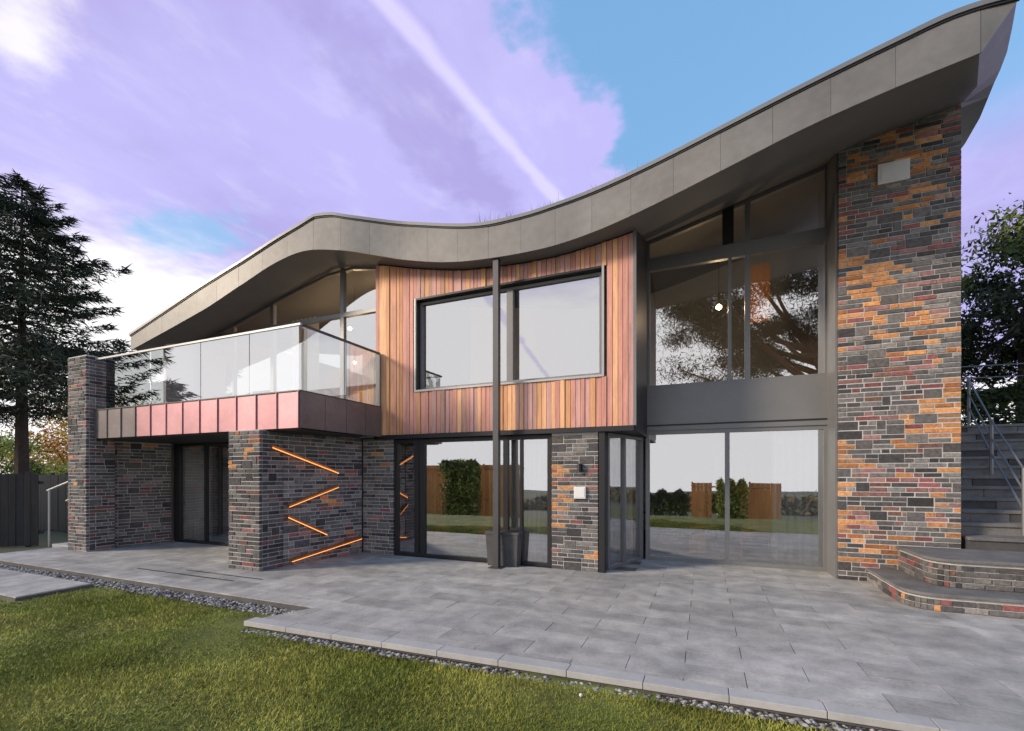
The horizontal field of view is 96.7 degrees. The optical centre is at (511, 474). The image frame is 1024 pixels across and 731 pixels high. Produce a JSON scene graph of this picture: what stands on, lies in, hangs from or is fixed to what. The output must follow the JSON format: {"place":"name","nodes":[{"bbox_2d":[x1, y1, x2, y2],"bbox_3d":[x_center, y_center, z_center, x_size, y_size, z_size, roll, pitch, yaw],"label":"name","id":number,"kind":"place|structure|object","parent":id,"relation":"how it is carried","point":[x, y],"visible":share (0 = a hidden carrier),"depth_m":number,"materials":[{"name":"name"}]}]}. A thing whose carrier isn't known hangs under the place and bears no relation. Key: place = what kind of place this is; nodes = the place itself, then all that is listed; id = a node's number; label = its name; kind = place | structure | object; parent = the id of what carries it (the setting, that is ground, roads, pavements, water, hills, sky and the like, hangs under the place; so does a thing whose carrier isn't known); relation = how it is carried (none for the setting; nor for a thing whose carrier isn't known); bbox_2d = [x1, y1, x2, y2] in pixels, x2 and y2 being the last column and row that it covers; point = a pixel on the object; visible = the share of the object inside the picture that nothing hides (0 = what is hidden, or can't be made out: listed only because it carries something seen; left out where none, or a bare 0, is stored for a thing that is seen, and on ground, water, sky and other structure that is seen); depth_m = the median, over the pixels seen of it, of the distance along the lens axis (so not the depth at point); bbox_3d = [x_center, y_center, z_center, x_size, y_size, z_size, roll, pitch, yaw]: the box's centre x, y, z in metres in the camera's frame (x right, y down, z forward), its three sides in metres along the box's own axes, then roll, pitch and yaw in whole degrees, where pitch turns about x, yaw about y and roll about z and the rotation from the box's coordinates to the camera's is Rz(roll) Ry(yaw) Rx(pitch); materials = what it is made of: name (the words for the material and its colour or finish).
{"place":"outdoors","nodes":[
{"label":"outdoors","id":0,"kind":"place"},
{"bbox_2d":[0,529,67,552],"bbox_3d":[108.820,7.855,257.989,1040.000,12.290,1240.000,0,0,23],"label":"ground","id":1,"kind":"structure","parent":0,"point":[58,537],"depth_m":11.63,"materials":[{"name":"grey concrete"}]},
{"bbox_2d":[0,472,43,546],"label":"timber fence","id":2,"kind":"object","parent":1,"relation":"on","point":[19,509],"visible":1,"depth_m":10.63,"materials":[{"name":"grey wood"}]},
{"bbox_2d":[0,423,67,474],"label":"autumn tree","id":3,"kind":"object","parent":1,"relation":"on","point":[6,443],"visible":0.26,"depth_m":24.09,"materials":[{"name":"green plant"}]},
{"bbox_2d":[46,481,67,546],"bbox_3d":[-10.044,0.681,10.669,1.895,2.038,0.056,0,0,6],"label":"side handrail","id":4,"kind":"object","parent":1,"relation":"on","point":[52,488],"visible":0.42,"depth_m":10.73,"materials":[{"name":"grey metal"}]},
{"bbox_2d":[52,542,67,547],"bbox_3d":[-9.795,1.540,10.318,1.130,0.320,0.500,0,0,23],"label":"stone step","id":5,"kind":"object","parent":1,"relation":"on","point":[60,545],"visible":0.07,"depth_m":10.22,"materials":[{"name":"grey stone"}]},
{"bbox_2d":[0,168,150,473],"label":"conifer tree","id":6,"kind":"object","parent":1,"relation":"on","point":[49,362],"visible":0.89,"depth_m":16.87,"materials":[{"name":"green plant"}]},
{"bbox_2d":[0,388,150,474],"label":"autumn tree","id":7,"kind":"object","parent":1,"relation":"on","point":[59,453],"visible":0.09,"depth_m":28.61,"materials":[{"name":"orange plant"}]},
{"bbox_2d":[26,571,263,610],"bbox_3d":[-7.896,1.737,7.655,11.500,0.126,0.290,0,0,23],"label":"gravel bed","id":8,"kind":"object","parent":1,"relation":"on","point":[184,598],"visible":0.11,"depth_m":6.06,"materials":[{"name":"grey gravel"}]},
{"bbox_2d":[67,0,1019,593],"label":"house","id":9,"kind":"structure","parent":1,"relation":"on","point":[735,342],"depth_m":7.87,"materials":[{"name":"brick"}]},
{"bbox_2d":[174,442,228,545],"bbox_3d":[-5.916,0.435,10.033,4.700,2.330,0.090,0,0,23],"label":"recess door","id":10,"kind":"structure","parent":9,"relation":"in","point":[201,470],"depth_m":10.57,"materials":[{"name":"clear glass"}]},
{"bbox_2d":[200,266,375,398],"bbox_3d":[-5.340,-2.890,10.550,5.760,3.101,0.094,0,0,23],"label":"balcony window","id":11,"kind":"structure","parent":9,"relation":"in","point":[341,303],"depth_m":9.96,"materials":[{"name":"clear glass"}]},
{"bbox_2d":[394,434,551,567],"bbox_3d":[-0.820,0.455,8.502,3.280,2.290,0.090,0,0,23],"label":"garden door","id":12,"kind":"structure","parent":9,"relation":"in","point":[443,487],"depth_m":8.50,"materials":[{"name":"clear glass"}]},
{"bbox_2d":[420,272,601,389],"bbox_3d":[-0.136,-2.495,8.246,3.560,1.710,0.090,0,0,23],"label":"window","id":13,"kind":"structure","parent":9,"relation":"in","point":[552,328],"depth_m":8.13,"materials":[{"name":"clear glass"}]},
{"bbox_2d":[577,464,581,471],"bbox_3d":[1.114,-0.110,7.529,0.080,0.140,0.100,0,0,23],"label":"wall lamp","id":14,"kind":"object","parent":9,"relation":"attached to","point":[579,467],"visible":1,"depth_m":7.49,"materials":[{"name":"black metal"}]},
{"bbox_2d":[574,487,585,498],"bbox_3d":[1.124,0.300,7.554,0.200,0.200,0.036,0,0,23],"label":"wall socket","id":15,"kind":"object","parent":9,"relation":"attached to","point":[579,492],"depth_m":7.54,"materials":[{"name":"white plastic"}]},
{"bbox_2d":[606,433,642,569],"bbox_3d":[2.021,0.450,8.124,0.359,2.300,1.347,0,0,38],"label":"side window","id":16,"kind":"structure","parent":9,"relation":"in","point":[624,453],"depth_m":8.06,"materials":[{"name":"clear glass"}]},
{"bbox_2d":[646,425,826,571],"bbox_3d":[3.889,0.390,8.100,2.910,2.420,0.090,0,0,23],"label":"sliding door","id":17,"kind":"structure","parent":9,"relation":"in","point":[753,496],"depth_m":8.04,"materials":[{"name":"clear glass"}]},
{"bbox_2d":[647,165,826,388],"bbox_3d":[3.898,-3.363,8.097,2.890,3.485,0.094,0,0,23],"label":"upper window","id":18,"kind":"structure","parent":9,"relation":"in","point":[753,307],"depth_m":7.97,"materials":[{"name":"clear glass"}]},
{"bbox_2d":[877,158,909,185],"bbox_3d":[5.595,-4.440,6.678,0.380,0.300,0.036,0,0,23],"label":"vent plate","id":19,"kind":"object","parent":9,"relation":"attached to","point":[893,171],"visible":1,"depth_m":6.66,"materials":[{"name":"white plastic"}]},
{"bbox_2d":[277,634,882,730],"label":"edge bed","id":20,"kind":"object","parent":1,"relation":"on","point":[783,716],"visible":0.2,"depth_m":3.34,"materials":[{"name":"grey gravel pebbles"}]},
{"bbox_2d":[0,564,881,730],"bbox_3d":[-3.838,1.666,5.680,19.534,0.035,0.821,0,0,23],"label":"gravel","id":21,"kind":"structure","parent":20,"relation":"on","point":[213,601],"depth_m":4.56,"materials":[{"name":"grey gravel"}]},
{"bbox_2d":[961,423,1023,551],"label":"stone stairs","id":22,"kind":"structure","parent":1,"relation":"on","point":[990,513],"depth_m":7.30,"materials":[{"name":"grey stone"}]},
{"bbox_2d":[967,378,1023,535],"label":"stair railing","id":23,"kind":"object","parent":22,"relation":"on","point":[992,443],"visible":1,"depth_m":7.72,"materials":[{"name":"metal"}]},
{"bbox_2d":[0,568,91,601],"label":"path","id":24,"kind":"structure","parent":0,"point":[15,586],"depth_m":6.62,"materials":[{"name":"concrete"}]},
{"bbox_2d":[36,473,67,531],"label":"timber gate","id":25,"kind":"structure","parent":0,"point":[58,510],"depth_m":13.54,"materials":[{"name":"grey wood"}]},
{"bbox_2d":[0,566,844,730],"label":"lawn","id":26,"kind":"structure","parent":0,"point":[238,623],"depth_m":3.52,"materials":[{"name":"green plant"}]},
{"bbox_2d":[0,540,1023,730],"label":"terrace","id":27,"kind":"structure","parent":0,"point":[815,645],"depth_m":4.83,"materials":[{"name":"concrete"}]},
{"bbox_2d":[485,530,522,566],"bbox_3d":[-0.146,1.294,8.016,0.644,0.612,0.222,0,0,23],"label":"planter","id":28,"kind":"object","parent":27,"relation":"on","point":[511,544],"visible":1,"depth_m":7.90,"materials":[{"name":"metal"}]},
{"bbox_2d":[865,546,1023,618],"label":"garden steps","id":29,"kind":"structure","parent":27,"relation":"on","point":[978,582],"depth_m":5.52,"materials":[{"name":"brick"}]},
{"bbox_2d":[0,0,1023,472],"label":"sky","id":30,"kind":"structure","parent":0,"point":[185,137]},
{"bbox_2d":[643,506,645,531],"bbox_3d":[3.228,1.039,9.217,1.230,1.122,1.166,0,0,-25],"label":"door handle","id":31,"kind":"object","parent":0,"point":[644,522],"visible":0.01,"depth_m":9.39,"materials":[{"name":"black metal"}]},
{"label":"bank","id":32,"kind":"structure","parent":0,"visible":0},
{"bbox_2d":[961,192,1023,423],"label":"garden tree","id":33,"kind":"object","parent":32,"relation":"on","point":[1007,244],"visible":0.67,"depth_m":11.32,"materials":[{"name":"green plant"}]},
{"bbox_2d":[961,378,1023,424],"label":"ivy","id":34,"kind":"object","parent":32,"relation":"on","point":[1003,397],"visible":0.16,"depth_m":9.35,"materials":[{"name":"green plant"}]},
{"bbox_2d":[961,363,1023,400],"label":"wire fence","id":35,"kind":"object","parent":32,"relation":"on","point":[994,376],"visible":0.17,"depth_m":9.57,"materials":[{"name":"metal"}]},
{"bbox_2d":[973,317,1023,409],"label":"shrub","id":36,"kind":"object","parent":32,"relation":"on","point":[993,361],"visible":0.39,"depth_m":11.34,"materials":[{"name":"green plant"}]}
]}

